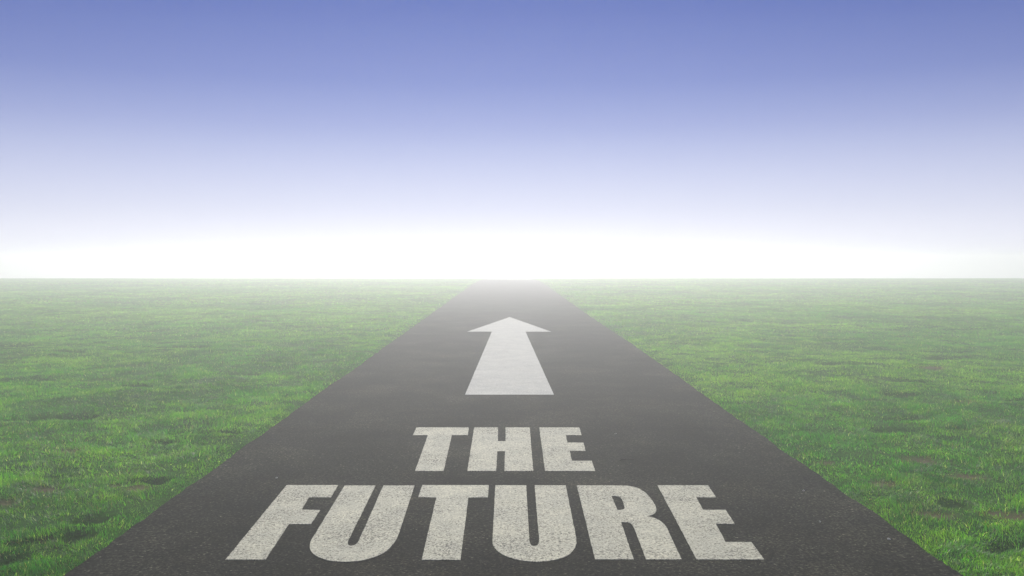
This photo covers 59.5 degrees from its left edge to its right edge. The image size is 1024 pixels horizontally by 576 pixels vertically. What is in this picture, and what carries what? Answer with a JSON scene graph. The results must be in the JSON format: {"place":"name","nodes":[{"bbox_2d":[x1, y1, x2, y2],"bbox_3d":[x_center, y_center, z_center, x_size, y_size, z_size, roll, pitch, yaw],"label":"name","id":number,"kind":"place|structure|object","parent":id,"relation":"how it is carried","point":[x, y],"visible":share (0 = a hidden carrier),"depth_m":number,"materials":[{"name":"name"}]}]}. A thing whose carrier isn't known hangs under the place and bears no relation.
{"place":"outdoors","nodes":[
{"label":"outdoors","id":0,"kind":"place"},
{"bbox_2d":[0,278,1023,575],"bbox_3d":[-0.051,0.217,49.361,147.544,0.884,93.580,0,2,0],"label":"grass","id":1,"kind":"structure","parent":0,"point":[406,284],"depth_m":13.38,"materials":[{"name":"green plant"}]},
{"bbox_2d":[0,0,1023,278],"label":"sky","id":2,"kind":"structure","parent":0,"point":[488,139],"materials":[{"name":"blue"}]},
{"bbox_2d":[64,279,962,575],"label":"road","id":3,"kind":"structure","parent":0,"point":[362,421],"depth_m":6.75,"materials":[{"name":"grey asphalt"}]},
{"bbox_2d":[226,485,763,561],"bbox_3d":[-0.101,1.414,5.509,2.963,0.004,1.596,0,2,0],"label":"painted word","id":4,"kind":"object","parent":3,"relation":"on","point":[605,518],"visible":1,"depth_m":5.41,"materials":[{"name":"beige paint"}]},
{"bbox_2d":[413,427,594,470],"bbox_3d":[-0.130,1.344,7.582,1.534,0.004,1.732,0,2,0],"label":"painted word","id":5,"kind":"object","parent":3,"relation":"on","point":[515,446],"visible":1,"depth_m":7.51,"materials":[{"name":"beige paint"}]},
{"bbox_2d":[465,317,553,394],"bbox_3d":[-0.056,1.017,17.333,1.815,0.004,13.746,0,2,0],"label":"painted arrow","id":6,"kind":"object","parent":3,"relation":"on","point":[508,363],"visible":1,"depth_m":13.30,"materials":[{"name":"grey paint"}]}
]}

